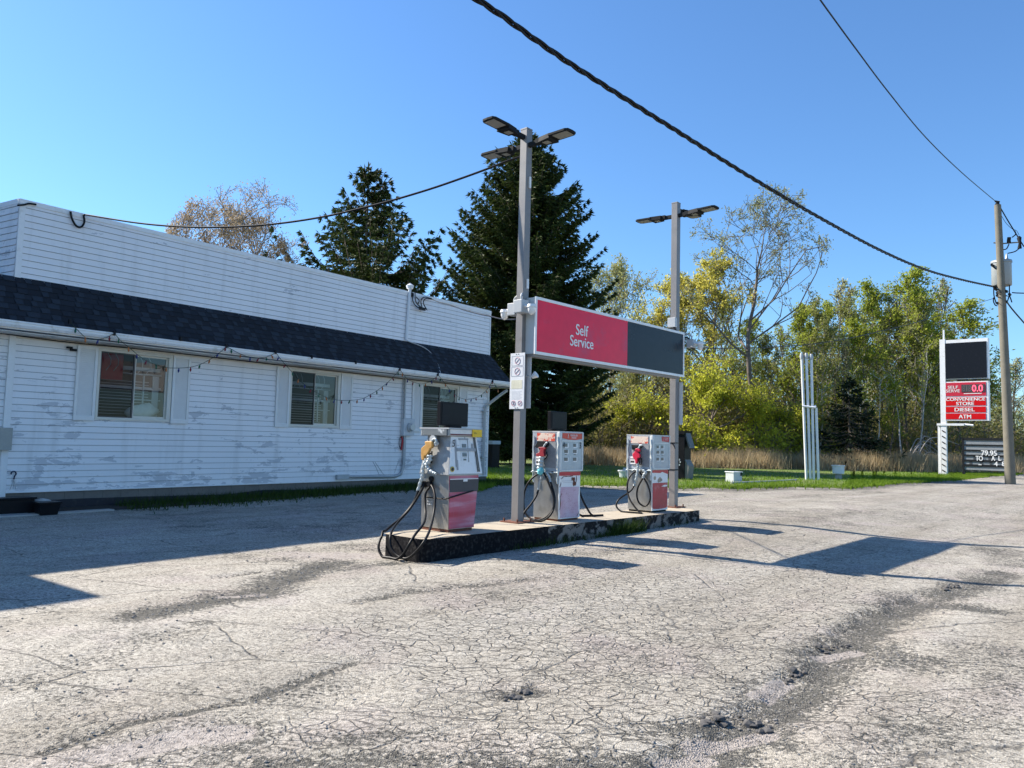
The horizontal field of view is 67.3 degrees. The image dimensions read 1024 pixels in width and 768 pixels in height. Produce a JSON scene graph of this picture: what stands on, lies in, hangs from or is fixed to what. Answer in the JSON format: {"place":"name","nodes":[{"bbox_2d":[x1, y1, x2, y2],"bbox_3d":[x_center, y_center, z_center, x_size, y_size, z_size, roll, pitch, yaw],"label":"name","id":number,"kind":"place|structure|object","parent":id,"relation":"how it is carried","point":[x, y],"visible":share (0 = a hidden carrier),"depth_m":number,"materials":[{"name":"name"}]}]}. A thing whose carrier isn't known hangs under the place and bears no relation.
{"place":"outdoors","nodes":[
{"label":"outdoors","id":0,"kind":"place"},
{"bbox_2d":[0,474,1023,767],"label":"forecourt","id":1,"kind":"structure","parent":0,"point":[472,650],"depth_m":6.97,"materials":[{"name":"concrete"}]},
{"bbox_2d":[0,509,113,517],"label":"concrete slab","id":2,"kind":"structure","parent":1,"relation":"on","point":[35,514],"depth_m":15.64,"materials":[{"name":"grey concrete"}]},
{"bbox_2d":[0,496,36,513],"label":"planter box","id":3,"kind":"object","parent":2,"relation":"on","point":[16,504],"visible":0.79,"depth_m":15.28,"materials":[{"name":"black plastic"}]},
{"bbox_2d":[31,501,62,515],"bbox_3d":[-9.345,2.493,15.450,0.360,0.260,0.440,-2,-5,37],"label":"plant tub","id":4,"kind":"object","parent":2,"relation":"on","point":[41,508],"visible":0.97,"depth_m":15.35,"materials":[{"name":"black plastic"}]},
{"bbox_2d":[27,487,412,512],"bbox_3d":[-4.537,3.177,22.436,0.769,0.212,17.500,-2,-5,37],"label":"soil strip","id":5,"kind":"object","parent":1,"relation":"on","point":[117,507],"visible":0.23,"depth_m":16.97,"materials":[{"name":"brown soil"}]},
{"bbox_2d":[114,476,533,513],"bbox_3d":[-3.589,3.103,22.753,2.238,0.423,15.551,-2,-5,37],"label":"grass strip","id":6,"kind":"object","parent":5,"relation":"on","point":[290,494],"depth_m":19.88,"materials":[{"name":"green plant"}]},
{"bbox_2d":[0,198,509,506],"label":"store building","id":7,"kind":"structure","parent":1,"relation":"on","point":[104,421],"depth_m":18.98,"materials":[{"name":"white wood"}]},
{"bbox_2d":[94,348,172,421],"bbox_3d":[-8.839,0.103,18.057,0.795,1.730,2.330,-2,-5,37],"label":"window","id":8,"kind":"structure","parent":7,"relation":"in","point":[127,389],"depth_m":17.66,"materials":[{"name":"clear glass"}]},
{"bbox_2d":[68,319,498,403],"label":"string lights","id":9,"kind":"object","parent":7,"relation":"attached to","point":[180,339],"visible":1,"depth_m":19.70,"materials":[{"name":"black plastic"}]},
{"bbox_2d":[289,369,340,427],"bbox_3d":[-5.748,0.480,22.159,0.795,1.730,2.370,-2,-5,37],"label":"window","id":10,"kind":"structure","parent":7,"relation":"in","point":[306,409],"depth_m":21.80,"materials":[{"name":"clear glass"}]},
{"bbox_2d":[421,383,458,427],"bbox_3d":[-2.597,0.873,26.341,0.795,1.710,2.450,-2,-5,37],"label":"window","id":11,"kind":"structure","parent":7,"relation":"in","point":[432,394],"depth_m":25.73,"materials":[{"name":"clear glass"}]},
{"bbox_2d":[384,508,698,562],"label":"pump island","id":12,"kind":"structure","parent":1,"relation":"on","point":[486,538],"depth_m":12.16,"materials":[{"name":"concrete"}]},
{"bbox_2d":[377,427,482,559],"bbox_3d":[-1.133,1.596,11.507,1.118,1.890,1.621,-2,-6,41],"label":"fuel pump","id":13,"kind":"object","parent":12,"relation":"on","point":[451,470],"visible":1,"depth_m":11.68,"materials":[{"name":"metal"}]},
{"bbox_2d":[437,402,467,427],"bbox_3d":[-0.926,0.490,12.032,0.160,0.400,0.600,-2,-6,41],"label":"display screen","id":14,"kind":"object","parent":13,"relation":"on","point":[452,415],"visible":0.98,"depth_m":11.96,"materials":[{"name":"black plastic"}]},
{"bbox_2d":[449,475,478,528],"bbox_3d":[-0.734,1.791,11.716,0.025,0.790,0.623,-2,-6,41],"label":"door panel","id":15,"kind":"structure","parent":13,"relation":"in","point":[462,507],"depth_m":11.70,"materials":[{"name":"red metal"}]},
{"bbox_2d":[481,116,575,523],"bbox_3d":[-0.092,-1.112,13.156,2.050,6.930,1.245,-2,-6,41],"label":"light pole","id":16,"kind":"object","parent":12,"relation":"on","point":[527,143],"visible":1,"depth_m":13.40,"materials":[{"name":"grey metal"}]},
{"bbox_2d":[85,156,519,227],"bbox_3d":[-4.584,-3.621,15.261,10.032,0.935,0.040,0,-4,18],"label":"roof cable","id":17,"kind":"object","parent":16,"relation":"attached to","point":[428,189],"visible":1,"depth_m":14.92,"materials":[{"name":"black rubber"}]},
{"bbox_2d":[500,296,516,319],"bbox_3d":[-0.017,-1.355,13.652,0.471,0.421,0.180,-2,-6,41],"label":"security camera","id":18,"kind":"object","parent":16,"relation":"attached to","point":[506,313],"visible":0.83,"depth_m":13.58,"materials":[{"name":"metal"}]},
{"bbox_2d":[509,353,524,408],"bbox_3d":[0.087,-0.053,13.312,0.330,0.970,0.019,-2,-6,41],"label":"warning placard","id":19,"kind":"object","parent":16,"relation":"attached to","point":[517,371],"visible":1,"depth_m":13.31,"materials":[{"name":"grey"}]},
{"bbox_2d":[513,293,535,314],"bbox_3d":[0.254,-1.382,13.221,0.431,0.426,0.242,-2,-6,41],"label":"security camera","id":20,"kind":"object","parent":16,"relation":"attached to","point":[522,306],"visible":1,"depth_m":13.17,"materials":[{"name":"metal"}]},
{"bbox_2d":[526,357,531,407],"bbox_3d":[0.207,-0.045,13.447,0.330,0.940,0.008,-2,-6,41],"label":"warning placard","id":21,"kind":"object","parent":16,"relation":"attached to","point":[528,387],"visible":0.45,"depth_m":13.37,"materials":[{"name":"white metal"}]},
{"bbox_2d":[525,296,684,378],"bbox_3d":[2.024,-0.809,15.268,0.245,1.040,5.210,-2,-6,41],"label":"canopy sign","id":22,"kind":"object","parent":16,"relation":"attached to","point":[562,332],"visible":1,"depth_m":14.73,"materials":[{"name":"red plastic"}]},
{"bbox_2d":[523,431,603,521],"bbox_3d":[0.971,1.673,14.110,0.677,1.590,1.943,-2,-6,41],"label":"fuel pump","id":23,"kind":"object","parent":12,"relation":"on","point":[557,462],"visible":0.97,"depth_m":13.70,"materials":[{"name":"metal"}]},
{"bbox_2d":[548,411,566,430],"bbox_3d":[0.828,0.685,14.043,0.160,0.360,0.470,-2,-6,41],"label":"display screen","id":24,"kind":"object","parent":23,"relation":"on","point":[557,421],"visible":0.96,"depth_m":13.97,"materials":[{"name":"black plastic"}]},
{"bbox_2d":[558,472,580,518],"bbox_3d":[1.025,1.982,13.745,0.025,0.822,0.620,-2,-6,41],"label":"door panel","id":25,"kind":"structure","parent":23,"relation":"in","point":[569,482],"depth_m":13.72,"materials":[{"name":"white metal"}]},
{"bbox_2d":[615,434,669,513],"bbox_3d":[2.710,1.848,15.927,0.659,1.590,1.120,-2,-6,41],"label":"fuel pump","id":26,"kind":"object","parent":12,"relation":"on","point":[648,462],"visible":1,"depth_m":15.81,"materials":[{"name":"grey metal"}]},
{"bbox_2d":[651,470,667,510],"bbox_3d":[3.053,2.188,15.868,0.023,0.822,0.620,-2,-6,41],"label":"door panel","id":27,"kind":"structure","parent":26,"relation":"in","point":[659,492],"depth_m":15.85,"materials":[{"name":"red metal"}]},
{"bbox_2d":[636,202,718,507],"bbox_3d":[3.950,-0.677,17.723,2.050,6.930,1.244,-2,-6,41],"label":"light pole","id":28,"kind":"object","parent":12,"relation":"on","point":[678,212],"visible":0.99,"depth_m":17.39,"materials":[{"name":"grey metal"}]},
{"bbox_2d":[668,317,689,338],"bbox_3d":[3.765,-1.192,17.322,0.516,0.612,0.184,0,-4,13],"label":"junction box","id":29,"kind":"object","parent":28,"relation":"attached to","point":[672,322],"visible":0.64,"depth_m":17.33,"materials":[{"name":"metal"}]},
{"bbox_2d":[679,382,682,424],"bbox_3d":[3.715,0.442,17.405,0.330,0.960,0.008,-2,-6,41],"label":"warning placard","id":30,"kind":"object","parent":28,"relation":"attached to","point":[680,403],"visible":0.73,"depth_m":17.32,"materials":[{"name":"white metal"}]},
{"bbox_2d":[685,333,703,349],"bbox_3d":[4.026,-0.944,17.268,0.599,0.409,0.181,-2,-6,41],"label":"security camera","id":31,"kind":"object","parent":28,"relation":"attached to","point":[691,343],"visible":0.89,"depth_m":17.19,"materials":[{"name":"metal"}]},
{"bbox_2d":[509,535,576,550],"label":"kerb grass","id":32,"kind":"structure","parent":1,"relation":"on","point":[553,543],"depth_m":12.51,"materials":[{"name":"green plant"}]},
{"bbox_2d":[604,516,646,535],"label":"kerb grass","id":33,"kind":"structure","parent":1,"relation":"on","point":[627,529],"depth_m":14.19,"materials":[{"name":"green plant"}]},
{"bbox_2d":[667,431,694,479],"bbox_3d":[7.620,3.227,34.624,1.120,2.230,0.720,-2,-6,41],"label":"air machine","id":34,"kind":"object","parent":1,"relation":"on","point":[685,463],"visible":0.58,"depth_m":34.30,"materials":[{"name":"black plastic"}]},
{"bbox_2d":[503,583,960,734],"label":"asphalt crumbs","id":35,"kind":"object","parent":1,"relation":"on","point":[719,718],"visible":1,"depth_m":5.31,"materials":[{"name":"grey asphalt"}]},
{"bbox_2d":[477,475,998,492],"bbox_3d":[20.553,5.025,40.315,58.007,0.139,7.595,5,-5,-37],"label":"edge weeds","id":36,"kind":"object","parent":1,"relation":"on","point":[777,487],"visible":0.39,"depth_m":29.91,"materials":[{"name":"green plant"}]},
{"bbox_2d":[990,200,1023,484],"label":"utility pole","id":37,"kind":"object","parent":1,"relation":"on","point":[1001,273],"visible":1,"depth_m":39.58,"materials":[{"name":"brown wood"}]},
{"bbox_2d":[472,0,994,287],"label":"overhead cable","id":38,"kind":"object","parent":37,"relation":"attached to","point":[489,7],"visible":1,"depth_m":15.90,"materials":[{"name":"black rubber"}]},
{"bbox_2d":[690,298,992,348],"bbox_3d":[14.515,-2.624,28.611,0.026,5.847,30.772,-2,-6,43],"label":"sagging cable","id":39,"kind":"object","parent":37,"relation":"attached to","point":[829,341],"visible":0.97,"depth_m":22.83,"materials":[{"name":"black rubber"}]},
{"bbox_2d":[820,0,995,201],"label":"overhead wire","id":40,"kind":"object","parent":37,"relation":"attached to","point":[828,11],"visible":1,"depth_m":19.87,"materials":[{"name":"black rubber"}]},
{"bbox_2d":[0,0,1023,427],"label":"sky","id":41,"kind":"structure","parent":0,"point":[126,110],"materials":[{"name":"blue"}]},
{"bbox_2d":[478,458,1022,490],"bbox_3d":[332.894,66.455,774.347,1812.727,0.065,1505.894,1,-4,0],"label":"lawn","id":42,"kind":"structure","parent":0,"point":[700,471],"depth_m":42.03,"materials":[{"name":"green plant"}]},
{"bbox_2d":[165,176,311,264],"bbox_3d":[-15.764,-3.872,43.157,8.209,17.082,7.164,1,-4,0],"label":"maple tree","id":43,"kind":"object","parent":42,"relation":"on","point":[235,220],"visible":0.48,"depth_m":42.62,"materials":[{"name":"brown plant"}]},
{"bbox_2d":[262,162,456,299],"bbox_3d":[-8.609,-4.173,44.699,11.604,18.012,12.049,1,-4,0],"label":"spruce tree","id":44,"kind":"object","parent":42,"relation":"on","point":[357,250],"visible":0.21,"depth_m":43.90,"materials":[{"name":"green plant"}]},
{"bbox_2d":[488,441,500,467],"bbox_3d":[-1.118,3.944,43.005,0.680,1.550,0.680,-2,-6,41],"label":"waste bin","id":45,"kind":"object","parent":42,"relation":"on","point":[493,453],"visible":0.64,"depth_m":42.73,"materials":[{"name":"black plastic"}]},
{"bbox_2d":[432,132,621,464],"bbox_3d":[0.708,-5.777,50.462,14.146,22.512,13.190,1,-4,0],"label":"spruce tree","id":46,"kind":"object","parent":42,"relation":"on","point":[490,274],"visible":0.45,"depth_m":48.09,"materials":[{"name":"green plant"}]},
{"bbox_2d":[542,388,632,450],"bbox_3d":[2.936,3.370,67.790,14.904,6.900,26.698,1,-4,0],"label":"wood","id":47,"kind":"object","parent":42,"relation":"on","point":[605,426],"visible":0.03,"depth_m":57.42,"materials":[{"name":"green plant"}]},
{"bbox_2d":[587,253,662,407],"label":"poplar tree","id":48,"kind":"object","parent":42,"relation":"on","point":[620,271],"visible":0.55,"depth_m":70.82,"materials":[{"name":"green plant"}]},
{"bbox_2d":[607,372,651,404],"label":"woodland tree","id":49,"kind":"object","parent":42,"relation":"on","point":[625,380],"visible":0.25,"depth_m":66.15,"materials":[{"name":"green plant"}]},
{"bbox_2d":[599,377,701,434],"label":"willow tree","id":50,"kind":"object","parent":42,"relation":"on","point":[642,404],"visible":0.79,"depth_m":58.42,"materials":[{"name":"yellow plant"}]},
{"bbox_2d":[646,376,668,426],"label":"woodland tree","id":51,"kind":"object","parent":42,"relation":"on","point":[653,378],"visible":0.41,"depth_m":63.75,"materials":[{"name":"green plant"}]},
{"bbox_2d":[623,268,708,408],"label":"elm tree","id":52,"kind":"object","parent":42,"relation":"on","point":[658,316],"visible":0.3,"depth_m":65.69,"materials":[{"name":"yellow plant"}]},
{"bbox_2d":[679,306,697,392],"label":"woodland tree","id":53,"kind":"object","parent":42,"relation":"on","point":[685,344],"visible":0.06,"depth_m":70.33,"materials":[{"name":"green plant"}]},
{"bbox_2d":[651,240,770,417],"bbox_3d":[16.710,-2.166,64.660,9.798,18.174,9.881,1,-4,0],"label":"elm tree","id":54,"kind":"object","parent":42,"relation":"on","point":[706,284],"visible":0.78,"depth_m":63.33,"materials":[{"name":"yellow plant"}]},
{"bbox_2d":[645,342,777,441],"bbox_3d":[15.463,1.544,58.080,10.681,9.742,7.282,5,-6,-44],"label":"willow tree","id":55,"kind":"object","parent":42,"relation":"on","point":[711,390],"visible":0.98,"depth_m":57.67,"materials":[{"name":"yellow plant"}]},
{"bbox_2d":[704,299,763,397],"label":"woodland tree","id":56,"kind":"object","parent":42,"relation":"on","point":[731,326],"visible":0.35,"depth_m":73.10,"materials":[{"name":"green plant"}]},
{"bbox_2d":[725,471,742,481],"bbox_3d":[9.602,4.026,33.296,0.600,0.480,0.510,4,-5,-34],"label":"white box","id":57,"kind":"object","parent":42,"relation":"on","point":[733,476],"visible":0.78,"depth_m":33.14,"materials":[{"name":"paint"}]},
{"bbox_2d":[642,412,839,457],"bbox_3d":[17.758,4.502,58.815,18.822,4.590,6.824,3,-5,-23],"label":"bank brush","id":58,"kind":"object","parent":42,"relation":"on","point":[771,441],"visible":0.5,"depth_m":57.91,"materials":[{"name":"green plant"}]},
{"bbox_2d":[724,317,772,411],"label":"woodland tree","id":59,"kind":"object","parent":42,"relation":"on","point":[753,335],"visible":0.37,"depth_m":70.19,"materials":[{"name":"green plant"}]},
{"bbox_2d":[681,181,833,451],"bbox_3d":[19.759,-4.742,61.758,11.507,23.086,8.252,-1,-5,26],"label":"cottonwood tree","id":60,"kind":"object","parent":42,"relation":"on","point":[775,252],"visible":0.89,"depth_m":61.89,"materials":[{"name":"green plant"}]},
{"bbox_2d":[714,379,819,441],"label":"willow tree","id":61,"kind":"object","parent":42,"relation":"on","point":[779,413],"visible":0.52,"depth_m":60.78,"materials":[{"name":"green plant"}]},
{"bbox_2d":[745,332,788,402],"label":"woodland tree","id":62,"kind":"object","parent":42,"relation":"on","point":[767,368],"visible":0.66,"depth_m":69.41,"materials":[{"name":"green plant"}]},
{"bbox_2d":[549,341,985,456],"bbox_3d":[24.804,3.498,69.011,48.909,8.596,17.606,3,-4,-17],"label":"undergrowth","id":63,"kind":"object","parent":42,"relation":"on","point":[622,442],"visible":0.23,"depth_m":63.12,"materials":[{"name":"green plant"}]},
{"bbox_2d":[764,324,800,408],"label":"woodland tree","id":64,"kind":"object","parent":42,"relation":"on","point":[783,355],"visible":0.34,"depth_m":72.28,"materials":[{"name":"green plant"}]},
{"bbox_2d":[588,311,996,436],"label":"wood backdrop","id":65,"kind":"structure","parent":42,"relation":"on","point":[721,369],"depth_m":86.97,"materials":[{"name":"green plant"}]},
{"bbox_2d":[760,301,833,427],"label":"woodland tree","id":66,"kind":"object","parent":42,"relation":"on","point":[798,321],"visible":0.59,"depth_m":66.43,"materials":[{"name":"green plant"}]},
{"bbox_2d":[583,444,1023,474],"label":"dry grass","id":67,"kind":"structure","parent":42,"relation":"on","point":[751,459],"depth_m":54.82,"materials":[{"name":"beige plant"}]},
{"bbox_2d":[782,318,829,412],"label":"woodland tree","id":68,"kind":"object","parent":42,"relation":"on","point":[791,358],"visible":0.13,"depth_m":69.16,"materials":[{"name":"green plant"}]},
{"bbox_2d":[790,392,825,447],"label":"woodland tree","id":69,"kind":"object","parent":42,"relation":"on","point":[817,407],"visible":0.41,"depth_m":59.96,"materials":[{"name":"green plant"}]},
{"bbox_2d":[800,353,819,479],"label":"vent pipes","id":70,"kind":"object","parent":42,"relation":"on","point":[812,407],"visible":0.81,"depth_m":37.73,"materials":[{"name":"metal"}]},
{"bbox_2d":[783,294,843,415],"bbox_3d":[25.764,-0.354,64.641,4.926,15.017,4.427,4,-5,-28],"label":"woodland tree","id":71,"kind":"object","parent":42,"relation":"on","point":[822,320],"visible":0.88,"depth_m":64.73,"materials":[{"name":"green plant"}]},
{"bbox_2d":[806,380,833,456],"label":"birch tree","id":72,"kind":"object","parent":42,"relation":"on","point":[821,392],"visible":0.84,"depth_m":60.11,"materials":[{"name":"green plant"}]},
{"bbox_2d":[809,299,846,414],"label":"woodland tree","id":73,"kind":"object","parent":42,"relation":"on","point":[828,305],"visible":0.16,"depth_m":73.86,"materials":[{"name":"green plant"}]},
{"bbox_2d":[831,465,844,478],"bbox_3d":[16.763,4.533,39.520,0.653,0.730,0.660,1,-4,0],"label":"tank cap","id":74,"kind":"object","parent":42,"relation":"on","point":[838,471],"visible":0.91,"depth_m":39.32,"materials":[{"name":"white paint"}]},
{"bbox_2d":[812,277,867,409],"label":"woodland tree","id":75,"kind":"object","parent":42,"relation":"on","point":[838,293],"visible":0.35,"depth_m":71.71,"materials":[{"name":"green plant"}]},
{"bbox_2d":[828,333,861,442],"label":"woodland tree","id":76,"kind":"object","parent":42,"relation":"on","point":[844,350],"visible":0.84,"depth_m":63.70,"materials":[{"name":"green plant"}]},
{"bbox_2d":[823,293,885,436],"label":"woodland tree","id":77,"kind":"object","parent":42,"relation":"on","point":[850,310],"visible":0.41,"depth_m":68.15,"materials":[{"name":"green plant"}]},
{"bbox_2d":[841,363,868,445],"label":"birch tree","id":78,"kind":"object","parent":42,"relation":"on","point":[863,390],"visible":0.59,"depth_m":62.40,"materials":[{"name":"green plant"}]},
{"bbox_2d":[811,374,906,470],"bbox_3d":[25.616,3.038,58.299,7.466,7.918,6.718,4,-5,-30],"label":"spruce tree","id":79,"kind":"object","parent":42,"relation":"on","point":[839,416],"visible":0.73,"depth_m":58.13,"materials":[{"name":"green plant"}]},
{"bbox_2d":[823,317,904,454],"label":"woodland tree","id":80,"kind":"object","parent":42,"relation":"on","point":[860,329],"visible":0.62,"depth_m":65.75,"materials":[{"name":"green plant"}]},
{"bbox_2d":[857,297,890,423],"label":"woodland tree","id":81,"kind":"object","parent":42,"relation":"on","point":[879,310],"visible":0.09,"depth_m":77.89,"materials":[{"name":"green plant"}]},
{"bbox_2d":[840,276,918,435],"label":"woodland tree","id":82,"kind":"object","parent":42,"relation":"on","point":[867,288],"visible":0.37,"depth_m":72.72,"materials":[{"name":"green plant"}]},
{"bbox_2d":[868,369,892,450],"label":"birch tree","id":83,"kind":"object","parent":42,"relation":"on","point":[886,391],"visible":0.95,"depth_m":62.66,"materials":[{"name":"green plant"}]},
{"bbox_2d":[865,301,906,450],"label":"woodland tree","id":84,"kind":"object","parent":42,"relation":"on","point":[883,337],"visible":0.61,"depth_m":69.90,"materials":[{"name":"green plant"}]},
{"bbox_2d":[870,378,910,452],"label":"woodland tree","id":85,"kind":"object","parent":42,"relation":"on","point":[890,408],"visible":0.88,"depth_m":63.73,"materials":[{"name":"green plant"}]},
{"bbox_2d":[860,296,922,445],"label":"woodland tree","id":86,"kind":"object","parent":42,"relation":"on","point":[903,306],"visible":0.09,"depth_m":75.08,"materials":[{"name":"green plant"}]},
{"bbox_2d":[878,353,905,452],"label":"birch tree","id":87,"kind":"object","parent":42,"relation":"on","point":[890,375],"visible":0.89,"depth_m":63.73,"materials":[{"name":"green plant"}]},
{"bbox_2d":[875,287,918,430],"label":"woodland tree","id":88,"kind":"object","parent":42,"relation":"on","point":[893,304],"visible":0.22,"depth_m":72.76,"materials":[{"name":"green plant"}]},
{"bbox_2d":[862,263,957,443],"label":"woodland tree","id":89,"kind":"object","parent":42,"relation":"on","point":[912,290],"visible":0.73,"depth_m":68.48,"materials":[{"name":"green plant"}]},
{"bbox_2d":[893,286,935,430],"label":"woodland tree","id":90,"kind":"object","parent":42,"relation":"on","point":[917,354],"visible":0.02,"depth_m":79.54,"materials":[{"name":"green plant"}]},
{"bbox_2d":[887,292,947,450],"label":"woodland tree","id":91,"kind":"object","parent":42,"relation":"on","point":[927,310],"visible":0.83,"depth_m":67.68,"materials":[{"name":"green plant"}]},
{"bbox_2d":[910,341,937,450],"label":"birch tree","id":92,"kind":"object","parent":42,"relation":"on","point":[927,366],"visible":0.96,"depth_m":64.74,"materials":[{"name":"green plant"}]},
{"bbox_2d":[913,392,940,453],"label":"woodland tree","id":93,"kind":"object","parent":42,"relation":"on","point":[928,410],"visible":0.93,"depth_m":65.42,"materials":[{"name":"green plant"}]},
{"bbox_2d":[903,311,953,430],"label":"woodland tree","id":94,"kind":"object","parent":42,"relation":"on","point":[934,323],"visible":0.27,"depth_m":70.86,"materials":[{"name":"green plant"}]},
{"bbox_2d":[909,436,958,460],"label":"fallen branches","id":95,"kind":"object","parent":42,"relation":"on","point":[917,446],"visible":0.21,"depth_m":60.73,"materials":[{"name":"grey wood"}]},
{"bbox_2d":[909,277,963,448],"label":"woodland tree","id":96,"kind":"object","parent":42,"relation":"on","point":[946,289],"visible":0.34,"depth_m":74.32,"materials":[{"name":"green plant"}]},
{"bbox_2d":[937,330,990,473],"bbox_3d":[29.906,1.201,51.003,3.039,9.784,0.625,-2,-6,41],"label":"pylon sign","id":97,"kind":"object","parent":42,"relation":"on","point":[964,362],"visible":1,"depth_m":50.91,"materials":[{"name":"white paint"}]},
{"bbox_2d":[924,296,1017,451],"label":"woodland tree","id":98,"kind":"object","parent":42,"relation":"on","point":[971,324],"visible":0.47,"depth_m":69.33,"materials":[{"name":"green plant"}]},
{"bbox_2d":[932,406,1023,457],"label":"undergrowth","id":99,"kind":"object","parent":42,"relation":"on","point":[1018,442],"visible":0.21,"depth_m":73.16,"materials":[{"name":"green plant"}]},
{"bbox_2d":[962,438,1003,473],"bbox_3d":[29.819,4.538,48.228,2.756,2.303,0.368,-2,-6,41],"label":"marquee board","id":100,"kind":"object","parent":42,"relation":"on","point":[982,453],"visible":0.92,"depth_m":48.29,"materials":[{"name":"grey metal"}]},
{"bbox_2d":[969,397,1023,444],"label":"wood","id":101,"kind":"object","parent":42,"relation":"on","point":[1021,413],"visible":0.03,"depth_m":102.63,"materials":[{"name":"green plant"}]},
{"bbox_2d":[986,392,1020,435],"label":"woodland tree","id":102,"kind":"object","parent":42,"relation":"on","point":[999,408],"visible":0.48,"depth_m":83.79,"materials":[{"name":"green plant"}]},
{"bbox_2d":[990,356,1023,433],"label":"woodland tree","id":103,"kind":"object","parent":42,"relation":"on","point":[1015,369],"visible":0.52,"depth_m":91.40,"materials":[{"name":"green plant"}]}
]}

